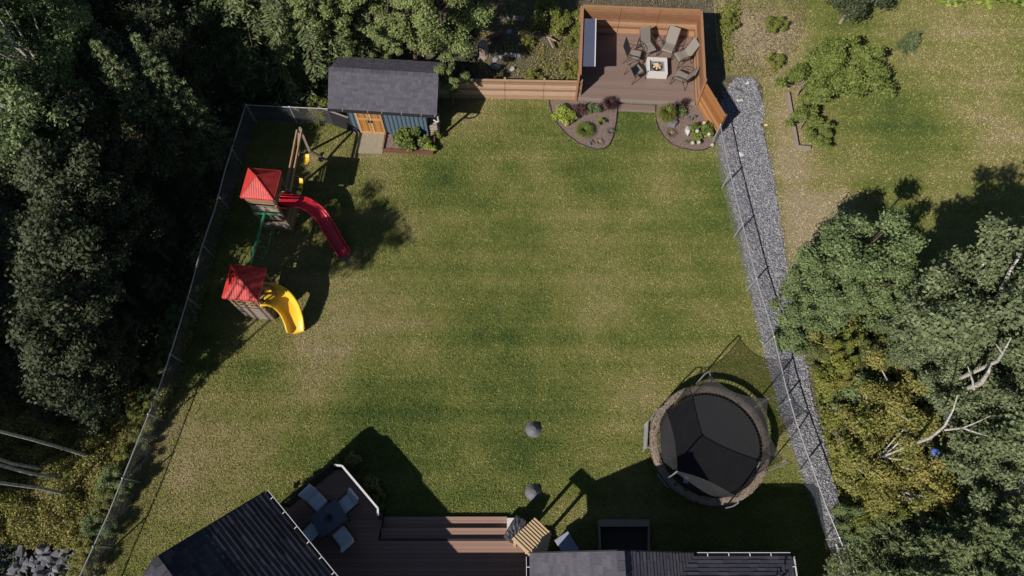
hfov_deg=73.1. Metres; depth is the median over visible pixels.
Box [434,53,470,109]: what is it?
pine tree
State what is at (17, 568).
boulder
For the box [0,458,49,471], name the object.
birch tree
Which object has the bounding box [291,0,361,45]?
pine tree
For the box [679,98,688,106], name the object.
ornamental grass
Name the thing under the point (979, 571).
fir tree
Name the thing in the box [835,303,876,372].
alder shrub
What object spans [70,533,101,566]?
alder shrub
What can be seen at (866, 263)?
maple tree
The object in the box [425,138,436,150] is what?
peony
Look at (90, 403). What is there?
aspen tree
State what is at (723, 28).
undergrowth
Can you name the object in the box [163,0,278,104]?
fir tree
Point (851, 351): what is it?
alder shrub
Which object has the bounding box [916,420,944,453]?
alder shrub
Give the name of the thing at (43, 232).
aspen tree
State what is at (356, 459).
flowering plant
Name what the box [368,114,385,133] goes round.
door
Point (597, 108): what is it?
shrub
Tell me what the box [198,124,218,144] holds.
aspen tree
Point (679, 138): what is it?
mulch bed
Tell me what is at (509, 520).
stone landing
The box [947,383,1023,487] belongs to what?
aspen tree
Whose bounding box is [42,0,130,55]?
aspen tree
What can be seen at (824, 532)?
chain link fence
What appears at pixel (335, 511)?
patio table
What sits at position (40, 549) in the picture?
boulder
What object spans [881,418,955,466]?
maple tree
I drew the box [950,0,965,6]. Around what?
squash plant
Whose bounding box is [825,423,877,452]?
alder shrub
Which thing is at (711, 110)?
angled fence
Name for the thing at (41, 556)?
boulder
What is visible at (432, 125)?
firewood rack
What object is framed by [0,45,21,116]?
aspen tree
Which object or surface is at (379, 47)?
pine tree
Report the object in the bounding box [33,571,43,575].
boulder
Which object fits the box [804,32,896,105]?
fruit tree
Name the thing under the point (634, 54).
sling chair
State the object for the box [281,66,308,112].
fir tree
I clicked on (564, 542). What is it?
storage box
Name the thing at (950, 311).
aspen tree
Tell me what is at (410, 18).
pine tree
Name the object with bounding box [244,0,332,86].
fir tree
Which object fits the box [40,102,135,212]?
aspen tree
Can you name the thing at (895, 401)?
maple tree
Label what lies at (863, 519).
maple tree
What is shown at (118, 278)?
aspen tree
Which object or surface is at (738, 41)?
undergrowth
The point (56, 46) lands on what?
aspen tree
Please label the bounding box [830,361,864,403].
alder shrub
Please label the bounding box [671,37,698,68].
sling chair
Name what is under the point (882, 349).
alder shrub
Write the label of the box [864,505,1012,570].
fir tree
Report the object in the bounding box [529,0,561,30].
shrub
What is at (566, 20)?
shrub
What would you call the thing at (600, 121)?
shrub
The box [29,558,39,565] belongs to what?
boulder
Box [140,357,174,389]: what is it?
alder shrub
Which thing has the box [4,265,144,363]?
aspen tree
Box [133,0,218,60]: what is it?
aspen tree
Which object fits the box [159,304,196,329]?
alder shrub
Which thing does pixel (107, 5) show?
aspen tree
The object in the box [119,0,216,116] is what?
aspen tree
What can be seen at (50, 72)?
aspen tree
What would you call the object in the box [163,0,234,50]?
aspen tree
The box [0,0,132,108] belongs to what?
aspen tree
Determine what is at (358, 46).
pine tree
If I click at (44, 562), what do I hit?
boulder
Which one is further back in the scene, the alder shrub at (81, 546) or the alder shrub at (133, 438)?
the alder shrub at (133, 438)
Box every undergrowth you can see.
[0,0,476,575]
[0,383,164,550]
[76,198,229,574]
[473,0,580,80]
[587,0,806,80]
[715,0,739,75]
[812,305,1023,563]
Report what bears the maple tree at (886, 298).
on the neighbour lawn at (796, 167)
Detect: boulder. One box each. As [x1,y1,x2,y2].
[0,544,9,552]
[6,565,20,574]
[7,560,17,574]
[9,548,17,559]
[16,545,24,558]
[23,558,28,565]
[28,561,35,567]
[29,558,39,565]
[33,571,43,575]
[34,565,43,571]
[35,545,47,553]
[37,554,45,559]
[40,559,47,566]
[43,569,50,575]
[44,554,56,562]
[50,550,59,558]
[52,564,61,572]
[60,548,68,554]
[685,125,690,135]
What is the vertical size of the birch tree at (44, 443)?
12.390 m
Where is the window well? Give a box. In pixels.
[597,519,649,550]
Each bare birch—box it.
[891,395,989,451]
[928,365,991,406]
[937,338,1010,389]
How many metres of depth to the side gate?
30.66 m
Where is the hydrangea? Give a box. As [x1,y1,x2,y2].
[689,121,713,146]
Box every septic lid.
[525,421,541,437]
[525,484,541,500]
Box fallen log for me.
[479,29,503,41]
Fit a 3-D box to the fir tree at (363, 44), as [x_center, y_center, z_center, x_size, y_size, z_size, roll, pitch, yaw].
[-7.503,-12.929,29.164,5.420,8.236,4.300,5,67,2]
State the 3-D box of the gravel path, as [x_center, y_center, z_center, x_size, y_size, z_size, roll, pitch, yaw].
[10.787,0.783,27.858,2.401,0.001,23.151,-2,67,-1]
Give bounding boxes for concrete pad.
[357,133,384,153]
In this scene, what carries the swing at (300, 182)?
hanging from the swing set at (299, 133)
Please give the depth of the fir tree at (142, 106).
25.75 m
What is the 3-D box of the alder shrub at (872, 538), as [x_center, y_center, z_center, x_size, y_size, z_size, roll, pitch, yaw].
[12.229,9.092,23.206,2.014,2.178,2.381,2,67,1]
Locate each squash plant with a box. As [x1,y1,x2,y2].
[937,0,959,6]
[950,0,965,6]
[981,0,993,9]
[1016,0,1023,7]
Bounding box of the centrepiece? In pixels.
[325,514,331,520]
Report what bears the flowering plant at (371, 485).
on the lawn at (465, 328)
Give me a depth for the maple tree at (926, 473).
21.90 m
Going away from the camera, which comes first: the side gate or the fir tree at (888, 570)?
the fir tree at (888, 570)
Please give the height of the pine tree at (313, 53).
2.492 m
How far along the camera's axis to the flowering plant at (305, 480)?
24.86 m
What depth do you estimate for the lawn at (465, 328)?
27.24 m
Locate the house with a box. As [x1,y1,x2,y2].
[142,490,797,575]
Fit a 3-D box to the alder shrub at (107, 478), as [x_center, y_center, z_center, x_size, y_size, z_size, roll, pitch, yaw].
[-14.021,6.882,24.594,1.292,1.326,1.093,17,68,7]
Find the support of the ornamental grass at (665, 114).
on the mulch bed at (679, 138)
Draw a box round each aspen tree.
[0,0,105,118]
[0,0,126,159]
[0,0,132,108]
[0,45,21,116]
[0,55,94,177]
[0,57,128,199]
[0,111,92,188]
[0,159,34,219]
[0,201,110,286]
[0,270,86,365]
[0,348,42,386]
[4,189,142,308]
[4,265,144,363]
[7,49,106,136]
[9,36,136,158]
[11,130,144,254]
[17,316,121,415]
[26,398,76,429]
[37,355,126,435]
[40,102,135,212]
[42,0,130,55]
[54,322,143,381]
[68,25,163,130]
[73,178,174,263]
[85,137,170,219]
[90,0,135,38]
[100,311,150,356]
[103,272,129,290]
[107,363,142,393]
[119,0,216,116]
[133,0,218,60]
[137,108,204,175]
[142,215,182,254]
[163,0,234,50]
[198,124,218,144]
[878,300,940,370]
[892,259,1016,373]
[895,212,1023,373]
[901,327,1013,414]
[924,267,1020,378]
[924,343,1023,429]
[925,369,1023,495]
[937,235,1021,297]
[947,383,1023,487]
[951,449,1023,551]
[964,264,1022,345]
[966,304,1023,425]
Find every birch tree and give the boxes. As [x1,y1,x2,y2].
[0,430,92,458]
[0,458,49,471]
[0,463,65,479]
[0,481,69,495]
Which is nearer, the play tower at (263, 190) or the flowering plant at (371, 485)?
the flowering plant at (371, 485)
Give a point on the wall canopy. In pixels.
(589, 48)
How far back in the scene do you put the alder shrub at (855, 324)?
25.93 m
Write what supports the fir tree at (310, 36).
on the ground at (716, 78)
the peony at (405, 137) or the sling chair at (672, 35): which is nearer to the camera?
the peony at (405, 137)
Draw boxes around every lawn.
[95,98,837,575]
[713,0,1023,355]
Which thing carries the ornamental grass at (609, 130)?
on the mulch bed at (608, 117)
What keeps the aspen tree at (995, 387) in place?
on the ground at (716, 78)
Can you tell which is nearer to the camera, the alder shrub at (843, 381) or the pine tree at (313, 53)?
the alder shrub at (843, 381)
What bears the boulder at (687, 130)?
on the mulch bed at (679, 138)
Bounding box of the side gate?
[318,106,352,131]
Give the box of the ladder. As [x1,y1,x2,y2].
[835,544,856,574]
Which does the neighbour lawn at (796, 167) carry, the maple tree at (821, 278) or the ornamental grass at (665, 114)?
the maple tree at (821, 278)
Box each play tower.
[221,264,304,333]
[240,168,350,258]
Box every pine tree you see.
[278,0,333,67]
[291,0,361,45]
[305,43,327,64]
[322,0,365,56]
[332,0,397,54]
[348,38,366,57]
[367,0,416,59]
[367,37,393,58]
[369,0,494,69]
[373,0,426,60]
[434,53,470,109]
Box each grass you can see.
[574,120,595,138]
[594,138,603,145]
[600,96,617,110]
[605,128,615,134]
[654,103,678,124]
[664,127,676,138]
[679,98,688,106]
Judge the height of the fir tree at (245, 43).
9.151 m
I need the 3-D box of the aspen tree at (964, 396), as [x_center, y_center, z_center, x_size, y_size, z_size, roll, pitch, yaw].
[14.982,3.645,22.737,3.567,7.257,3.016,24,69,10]
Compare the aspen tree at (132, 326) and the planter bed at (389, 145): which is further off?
the planter bed at (389, 145)
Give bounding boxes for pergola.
[512,518,551,555]
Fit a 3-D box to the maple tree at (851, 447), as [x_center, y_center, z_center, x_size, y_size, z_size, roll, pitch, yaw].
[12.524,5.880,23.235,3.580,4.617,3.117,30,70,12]
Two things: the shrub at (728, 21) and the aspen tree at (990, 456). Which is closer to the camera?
the aspen tree at (990, 456)
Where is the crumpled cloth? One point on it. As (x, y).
(686, 479)
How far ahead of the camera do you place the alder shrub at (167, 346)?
26.49 m
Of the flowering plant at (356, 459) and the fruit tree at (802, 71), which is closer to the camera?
the flowering plant at (356, 459)
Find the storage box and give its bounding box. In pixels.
[554,531,578,550]
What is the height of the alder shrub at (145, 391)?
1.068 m
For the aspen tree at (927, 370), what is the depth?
22.04 m
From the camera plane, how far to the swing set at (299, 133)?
28.05 m
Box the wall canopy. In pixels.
[582,18,595,68]
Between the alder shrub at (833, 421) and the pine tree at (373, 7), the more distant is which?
the pine tree at (373, 7)
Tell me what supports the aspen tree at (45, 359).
on the ground at (716, 78)
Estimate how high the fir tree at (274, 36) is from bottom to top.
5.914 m
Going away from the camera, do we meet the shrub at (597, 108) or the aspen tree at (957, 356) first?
the aspen tree at (957, 356)
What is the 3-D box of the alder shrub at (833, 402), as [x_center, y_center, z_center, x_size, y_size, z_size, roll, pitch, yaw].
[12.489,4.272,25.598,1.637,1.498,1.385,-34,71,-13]
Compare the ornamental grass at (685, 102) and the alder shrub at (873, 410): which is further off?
the ornamental grass at (685, 102)
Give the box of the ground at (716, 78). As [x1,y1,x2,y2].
[0,0,1023,575]
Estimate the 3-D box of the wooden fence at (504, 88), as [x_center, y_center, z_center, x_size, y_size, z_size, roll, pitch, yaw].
[-0.156,-9.003,31.233,6.581,1.380,0.150,1,67,0]
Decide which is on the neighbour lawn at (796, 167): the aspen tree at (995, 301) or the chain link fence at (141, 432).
the aspen tree at (995, 301)
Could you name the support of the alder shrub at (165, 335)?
on the ground at (716, 78)
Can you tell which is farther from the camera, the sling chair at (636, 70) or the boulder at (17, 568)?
the sling chair at (636, 70)
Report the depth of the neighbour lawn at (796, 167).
31.26 m
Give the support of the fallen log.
on the undergrowth at (529, 47)
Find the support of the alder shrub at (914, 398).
on the ground at (716, 78)
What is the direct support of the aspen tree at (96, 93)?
on the ground at (716, 78)
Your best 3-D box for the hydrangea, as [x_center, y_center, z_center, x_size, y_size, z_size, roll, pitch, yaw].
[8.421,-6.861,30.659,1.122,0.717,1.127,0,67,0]
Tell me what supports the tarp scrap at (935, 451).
attached to the maple tree at (926, 473)
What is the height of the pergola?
2.552 m
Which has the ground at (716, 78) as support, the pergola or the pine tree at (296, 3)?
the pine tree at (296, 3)
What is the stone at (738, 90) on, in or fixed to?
on the gravel path
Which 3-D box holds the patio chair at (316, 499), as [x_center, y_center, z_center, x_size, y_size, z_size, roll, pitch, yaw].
[-6.831,7.298,23.940,0.771,1.004,0.592,41,73,15]
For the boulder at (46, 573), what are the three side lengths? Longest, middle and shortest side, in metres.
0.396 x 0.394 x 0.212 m
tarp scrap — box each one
[931,448,941,458]
[946,409,969,425]
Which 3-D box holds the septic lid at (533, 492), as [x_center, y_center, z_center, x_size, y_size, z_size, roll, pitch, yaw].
[0.777,7.359,24.944,0.620,0.305,0.620,0,67,0]
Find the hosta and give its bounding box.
[551,104,577,125]
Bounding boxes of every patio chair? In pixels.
[298,484,331,512]
[301,522,319,542]
[330,525,356,552]
[338,488,359,516]
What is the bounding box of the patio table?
[310,499,350,537]
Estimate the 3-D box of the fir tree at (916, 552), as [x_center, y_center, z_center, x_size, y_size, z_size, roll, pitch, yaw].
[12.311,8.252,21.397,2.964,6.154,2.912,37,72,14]
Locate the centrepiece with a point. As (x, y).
(328, 517)
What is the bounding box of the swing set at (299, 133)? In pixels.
[284,127,327,192]
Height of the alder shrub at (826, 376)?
2.224 m
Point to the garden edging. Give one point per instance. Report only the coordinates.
(797, 146)
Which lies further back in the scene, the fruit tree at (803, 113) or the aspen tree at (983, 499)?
the fruit tree at (803, 113)
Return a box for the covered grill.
[503,515,526,543]
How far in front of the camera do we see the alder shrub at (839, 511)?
23.00 m
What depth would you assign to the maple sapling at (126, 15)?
27.96 m
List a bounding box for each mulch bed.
[549,100,617,149]
[655,104,718,150]
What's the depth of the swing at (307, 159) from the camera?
29.99 m
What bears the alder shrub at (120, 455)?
on the ground at (716, 78)
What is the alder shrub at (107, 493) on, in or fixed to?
on the ground at (716, 78)
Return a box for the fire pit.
[646,57,667,78]
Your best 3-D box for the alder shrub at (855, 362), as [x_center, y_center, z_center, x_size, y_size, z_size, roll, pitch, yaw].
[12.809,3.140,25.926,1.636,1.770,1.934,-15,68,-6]
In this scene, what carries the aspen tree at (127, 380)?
on the ground at (716, 78)
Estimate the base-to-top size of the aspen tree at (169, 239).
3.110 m
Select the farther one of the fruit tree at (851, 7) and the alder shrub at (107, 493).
the fruit tree at (851, 7)
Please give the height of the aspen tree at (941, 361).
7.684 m
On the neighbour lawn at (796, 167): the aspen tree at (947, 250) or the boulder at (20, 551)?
the aspen tree at (947, 250)
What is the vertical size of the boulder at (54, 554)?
0.293 m
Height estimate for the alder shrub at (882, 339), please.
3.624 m
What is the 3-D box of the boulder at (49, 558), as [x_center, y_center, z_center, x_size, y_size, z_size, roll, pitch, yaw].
[-16.034,9.421,24.034,0.402,0.281,0.214,19,69,8]
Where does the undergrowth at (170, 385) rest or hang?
on the ground at (716, 78)
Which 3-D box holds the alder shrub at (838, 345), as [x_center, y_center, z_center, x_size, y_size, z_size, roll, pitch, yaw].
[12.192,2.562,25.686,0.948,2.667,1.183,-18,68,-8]
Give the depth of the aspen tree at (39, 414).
24.17 m
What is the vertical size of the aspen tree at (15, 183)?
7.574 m
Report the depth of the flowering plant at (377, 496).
24.70 m
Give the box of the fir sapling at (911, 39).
[893,29,922,58]
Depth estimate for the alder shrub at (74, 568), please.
23.53 m
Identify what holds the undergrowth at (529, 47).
on the ground at (716, 78)
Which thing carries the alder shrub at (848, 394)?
on the ground at (716, 78)
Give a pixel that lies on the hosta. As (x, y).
(563, 114)
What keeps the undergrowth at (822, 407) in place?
on the ground at (716, 78)
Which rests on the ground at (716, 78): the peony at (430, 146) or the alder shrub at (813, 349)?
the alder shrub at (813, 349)
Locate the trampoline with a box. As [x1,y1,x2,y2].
[642,371,787,509]
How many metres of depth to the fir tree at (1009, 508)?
19.62 m
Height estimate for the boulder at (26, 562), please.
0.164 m
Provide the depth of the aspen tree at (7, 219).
24.03 m
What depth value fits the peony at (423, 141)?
30.42 m
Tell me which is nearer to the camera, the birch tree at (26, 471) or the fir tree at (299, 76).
the birch tree at (26, 471)
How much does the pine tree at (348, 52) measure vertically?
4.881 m
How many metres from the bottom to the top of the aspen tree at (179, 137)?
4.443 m
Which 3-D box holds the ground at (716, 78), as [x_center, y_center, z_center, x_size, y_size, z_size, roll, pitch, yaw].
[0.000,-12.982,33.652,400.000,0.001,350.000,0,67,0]
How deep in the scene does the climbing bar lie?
27.06 m
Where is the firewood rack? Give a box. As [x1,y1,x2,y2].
[429,113,440,137]
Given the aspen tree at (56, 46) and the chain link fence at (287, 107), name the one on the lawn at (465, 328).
the chain link fence at (287, 107)
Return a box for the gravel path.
[718,77,849,556]
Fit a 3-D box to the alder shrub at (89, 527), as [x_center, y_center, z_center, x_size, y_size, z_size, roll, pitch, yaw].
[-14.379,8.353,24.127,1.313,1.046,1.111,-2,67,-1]
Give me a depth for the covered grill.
23.53 m
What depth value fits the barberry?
31.14 m
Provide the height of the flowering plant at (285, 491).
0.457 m
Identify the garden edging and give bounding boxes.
[785,92,810,150]
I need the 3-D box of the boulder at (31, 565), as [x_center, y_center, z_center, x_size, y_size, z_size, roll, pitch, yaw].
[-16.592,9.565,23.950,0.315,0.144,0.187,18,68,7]
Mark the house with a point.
(262, 534)
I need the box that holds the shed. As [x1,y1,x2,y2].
[327,56,443,138]
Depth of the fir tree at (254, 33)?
29.34 m
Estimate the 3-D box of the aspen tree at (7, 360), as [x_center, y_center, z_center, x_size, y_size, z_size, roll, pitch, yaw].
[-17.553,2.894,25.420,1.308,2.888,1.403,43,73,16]
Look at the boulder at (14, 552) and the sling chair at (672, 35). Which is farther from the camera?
the sling chair at (672, 35)
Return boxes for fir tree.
[88,40,217,186]
[130,32,240,173]
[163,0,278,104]
[193,0,310,118]
[219,0,295,88]
[241,0,389,101]
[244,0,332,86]
[260,3,306,80]
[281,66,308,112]
[291,52,319,88]
[316,0,405,59]
[821,539,939,575]
[838,518,975,575]
[844,551,1006,575]
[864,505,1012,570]
[866,527,1023,575]
[909,489,1023,545]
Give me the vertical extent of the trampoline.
2.628 m
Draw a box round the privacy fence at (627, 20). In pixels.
[574,5,706,106]
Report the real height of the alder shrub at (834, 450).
2.101 m
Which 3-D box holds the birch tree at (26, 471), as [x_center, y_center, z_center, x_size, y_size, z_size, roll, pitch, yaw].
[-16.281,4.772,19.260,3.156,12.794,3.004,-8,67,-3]
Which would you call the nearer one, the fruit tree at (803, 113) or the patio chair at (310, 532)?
the patio chair at (310, 532)
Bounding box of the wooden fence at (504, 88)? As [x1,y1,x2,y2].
[438,76,582,99]
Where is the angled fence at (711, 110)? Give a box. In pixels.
[697,83,726,133]
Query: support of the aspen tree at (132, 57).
on the ground at (716, 78)
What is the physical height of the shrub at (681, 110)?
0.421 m
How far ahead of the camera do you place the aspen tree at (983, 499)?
20.06 m
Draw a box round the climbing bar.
[248,212,277,265]
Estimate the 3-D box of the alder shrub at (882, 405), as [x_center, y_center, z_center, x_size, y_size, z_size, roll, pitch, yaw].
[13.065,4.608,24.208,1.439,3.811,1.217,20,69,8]
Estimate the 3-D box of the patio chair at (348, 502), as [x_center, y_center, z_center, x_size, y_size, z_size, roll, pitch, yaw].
[-5.658,7.408,23.894,0.771,1.004,0.592,-41,73,-15]
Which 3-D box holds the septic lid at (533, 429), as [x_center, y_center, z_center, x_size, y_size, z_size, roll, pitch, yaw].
[0.804,5.264,25.824,0.620,0.305,0.620,0,67,0]
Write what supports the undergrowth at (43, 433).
on the ground at (716, 78)
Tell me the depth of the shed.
28.98 m
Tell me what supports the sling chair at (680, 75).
on the fire pit deck at (604, 77)
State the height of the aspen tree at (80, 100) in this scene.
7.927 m
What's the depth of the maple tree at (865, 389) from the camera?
23.47 m
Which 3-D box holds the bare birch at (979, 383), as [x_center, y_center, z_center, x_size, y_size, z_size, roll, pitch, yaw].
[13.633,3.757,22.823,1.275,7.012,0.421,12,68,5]
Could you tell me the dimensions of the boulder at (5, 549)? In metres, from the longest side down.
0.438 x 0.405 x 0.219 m
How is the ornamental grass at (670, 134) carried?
on the mulch bed at (679, 138)
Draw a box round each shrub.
[66,553,100,575]
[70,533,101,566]
[78,513,117,540]
[88,484,125,516]
[95,464,135,495]
[110,444,137,469]
[127,396,159,428]
[128,421,156,450]
[137,382,167,405]
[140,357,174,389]
[150,339,185,363]
[157,322,188,350]
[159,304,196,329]
[306,95,327,125]
[521,37,534,47]
[523,68,543,79]
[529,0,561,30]
[549,5,583,36]
[561,60,577,79]
[563,32,583,48]
[587,103,601,112]
[597,118,605,125]
[674,106,686,116]
[720,12,740,31]
[764,14,789,32]
[765,52,786,72]
[768,296,823,356]
[803,345,826,365]
[804,343,843,384]
[807,313,864,366]
[811,344,897,398]
[823,393,849,426]
[824,411,856,431]
[825,418,866,495]
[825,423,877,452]
[828,339,860,368]
[828,398,852,407]
[828,502,873,541]
[829,371,891,415]
[830,348,868,384]
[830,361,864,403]
[832,373,857,393]
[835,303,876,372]
[840,338,873,360]
[840,409,887,433]
[841,488,865,527]
[845,521,887,568]
[848,515,932,546]
[850,342,901,393]
[853,306,891,348]
[858,328,908,374]
[858,355,879,371]
[865,503,912,539]
[869,341,895,355]
[875,396,915,420]
[909,393,930,409]
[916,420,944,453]
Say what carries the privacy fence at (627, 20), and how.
on the fire pit deck at (604, 77)
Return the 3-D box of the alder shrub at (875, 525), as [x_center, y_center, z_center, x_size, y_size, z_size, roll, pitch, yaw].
[12.766,8.122,23.320,2.976,2.723,2.518,22,69,9]
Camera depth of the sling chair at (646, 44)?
32.05 m
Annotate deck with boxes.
[280,464,529,575]
[577,32,694,112]
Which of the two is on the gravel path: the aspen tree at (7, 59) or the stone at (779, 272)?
the stone at (779, 272)
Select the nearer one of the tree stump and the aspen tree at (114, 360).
the aspen tree at (114, 360)
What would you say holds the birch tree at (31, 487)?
on the ground at (716, 78)
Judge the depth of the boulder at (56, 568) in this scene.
23.80 m
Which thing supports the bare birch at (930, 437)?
on the ground at (716, 78)
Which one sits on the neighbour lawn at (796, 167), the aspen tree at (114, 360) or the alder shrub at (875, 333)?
the alder shrub at (875, 333)
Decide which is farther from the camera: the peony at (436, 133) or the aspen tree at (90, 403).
the peony at (436, 133)
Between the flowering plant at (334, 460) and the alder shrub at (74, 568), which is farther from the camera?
the flowering plant at (334, 460)
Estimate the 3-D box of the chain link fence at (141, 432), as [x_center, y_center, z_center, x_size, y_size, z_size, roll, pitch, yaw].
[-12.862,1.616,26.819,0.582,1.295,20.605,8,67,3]
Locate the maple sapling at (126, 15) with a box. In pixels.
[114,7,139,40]
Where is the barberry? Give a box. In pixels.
[571,103,586,116]
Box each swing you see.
[296,176,302,187]
[298,151,308,163]
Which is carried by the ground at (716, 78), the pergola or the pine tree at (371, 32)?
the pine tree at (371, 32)
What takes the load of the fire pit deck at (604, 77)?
on the lawn at (465, 328)
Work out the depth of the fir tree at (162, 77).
26.75 m
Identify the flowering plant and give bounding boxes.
[281,488,295,499]
[301,475,315,484]
[326,455,340,469]
[344,450,362,468]
[363,474,380,491]
[372,489,386,508]
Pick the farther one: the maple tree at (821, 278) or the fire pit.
the fire pit
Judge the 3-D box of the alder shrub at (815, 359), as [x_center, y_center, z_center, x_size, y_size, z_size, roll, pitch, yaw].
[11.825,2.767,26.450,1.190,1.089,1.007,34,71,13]
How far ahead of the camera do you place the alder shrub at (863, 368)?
25.13 m
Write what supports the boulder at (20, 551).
on the ground at (716, 78)
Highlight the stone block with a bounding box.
[668,119,677,127]
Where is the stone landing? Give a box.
[507,518,513,528]
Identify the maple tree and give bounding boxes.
[778,256,869,337]
[792,205,930,324]
[833,378,941,467]
[834,405,960,506]
[836,447,914,513]
[838,253,925,339]
[843,481,929,552]
[855,347,942,435]
[857,458,962,544]
[863,424,960,506]
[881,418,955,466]
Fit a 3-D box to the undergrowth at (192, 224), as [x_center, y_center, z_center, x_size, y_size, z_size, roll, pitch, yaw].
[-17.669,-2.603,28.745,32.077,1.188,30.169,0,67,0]
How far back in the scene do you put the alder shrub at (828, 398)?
25.58 m
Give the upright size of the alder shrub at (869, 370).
2.224 m
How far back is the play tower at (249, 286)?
26.57 m
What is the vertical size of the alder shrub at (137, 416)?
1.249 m
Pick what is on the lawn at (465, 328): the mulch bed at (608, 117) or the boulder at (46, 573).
the mulch bed at (608, 117)
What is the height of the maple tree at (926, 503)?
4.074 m
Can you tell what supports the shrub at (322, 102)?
on the ground at (716, 78)
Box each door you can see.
[354,113,372,133]
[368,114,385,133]
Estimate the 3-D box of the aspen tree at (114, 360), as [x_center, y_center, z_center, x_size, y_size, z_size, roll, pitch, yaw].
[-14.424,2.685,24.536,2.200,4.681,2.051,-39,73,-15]
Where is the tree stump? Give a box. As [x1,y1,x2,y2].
[476,39,488,60]
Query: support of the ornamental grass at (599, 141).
on the mulch bed at (608, 117)
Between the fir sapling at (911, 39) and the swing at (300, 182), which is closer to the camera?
the swing at (300, 182)
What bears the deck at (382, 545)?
on the ground at (716, 78)
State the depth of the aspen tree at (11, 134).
22.26 m
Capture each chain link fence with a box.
[79,104,254,575]
[246,104,333,124]
[713,124,853,571]
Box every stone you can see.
[734,88,743,92]
[775,269,783,275]
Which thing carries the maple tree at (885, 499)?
on the ground at (716, 78)
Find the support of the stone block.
on the mulch bed at (679, 138)
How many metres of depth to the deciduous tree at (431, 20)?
28.69 m
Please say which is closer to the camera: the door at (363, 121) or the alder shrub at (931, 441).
the alder shrub at (931, 441)
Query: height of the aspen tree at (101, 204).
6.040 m
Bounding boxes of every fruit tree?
[774,49,818,105]
[784,94,824,137]
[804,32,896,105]
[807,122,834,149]
[825,0,893,23]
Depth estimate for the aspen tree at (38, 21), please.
24.58 m
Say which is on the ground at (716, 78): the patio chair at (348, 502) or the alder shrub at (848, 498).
the alder shrub at (848, 498)
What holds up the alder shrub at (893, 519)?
on the ground at (716, 78)
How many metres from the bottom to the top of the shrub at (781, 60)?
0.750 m
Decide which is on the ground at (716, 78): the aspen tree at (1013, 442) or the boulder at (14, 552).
the aspen tree at (1013, 442)
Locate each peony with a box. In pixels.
[394,126,420,152]
[417,134,428,147]
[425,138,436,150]
[433,130,440,137]
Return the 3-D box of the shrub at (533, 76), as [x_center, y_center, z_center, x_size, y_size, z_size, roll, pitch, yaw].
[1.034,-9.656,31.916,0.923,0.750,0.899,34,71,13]
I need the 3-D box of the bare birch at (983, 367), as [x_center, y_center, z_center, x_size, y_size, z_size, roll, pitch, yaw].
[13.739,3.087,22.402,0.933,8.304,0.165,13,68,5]
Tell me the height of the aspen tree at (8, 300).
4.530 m
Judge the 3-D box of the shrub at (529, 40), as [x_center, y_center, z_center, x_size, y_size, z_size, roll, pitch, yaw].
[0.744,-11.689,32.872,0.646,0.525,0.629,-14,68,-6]
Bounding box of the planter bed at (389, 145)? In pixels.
[382,132,435,154]
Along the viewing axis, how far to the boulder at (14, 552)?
24.03 m
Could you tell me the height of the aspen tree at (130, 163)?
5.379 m
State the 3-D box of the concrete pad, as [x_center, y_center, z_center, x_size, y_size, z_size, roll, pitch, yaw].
[-6.317,-6.548,30.920,1.184,0.045,1.282,0,67,0]
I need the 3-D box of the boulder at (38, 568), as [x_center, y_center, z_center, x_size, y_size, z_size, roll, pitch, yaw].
[-16.332,9.737,23.887,0.271,0.146,0.326,33,60,-15]
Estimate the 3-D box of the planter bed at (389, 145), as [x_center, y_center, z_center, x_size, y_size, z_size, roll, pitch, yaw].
[-4.558,-6.391,30.754,2.277,0.260,0.895,5,67,2]
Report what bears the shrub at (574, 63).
on the ground at (716, 78)
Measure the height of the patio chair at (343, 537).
1.004 m
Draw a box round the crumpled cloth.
[683,475,688,483]
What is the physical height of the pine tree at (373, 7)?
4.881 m
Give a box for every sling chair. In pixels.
[623,36,642,62]
[624,60,646,84]
[636,25,657,57]
[658,25,680,59]
[670,66,698,90]
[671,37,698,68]
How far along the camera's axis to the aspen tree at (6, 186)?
24.98 m
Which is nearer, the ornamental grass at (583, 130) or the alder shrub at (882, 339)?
the alder shrub at (882, 339)
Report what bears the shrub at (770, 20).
on the neighbour lawn at (796, 167)
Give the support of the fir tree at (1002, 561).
on the ground at (716, 78)
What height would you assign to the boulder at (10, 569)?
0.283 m
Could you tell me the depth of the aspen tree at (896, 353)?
23.75 m

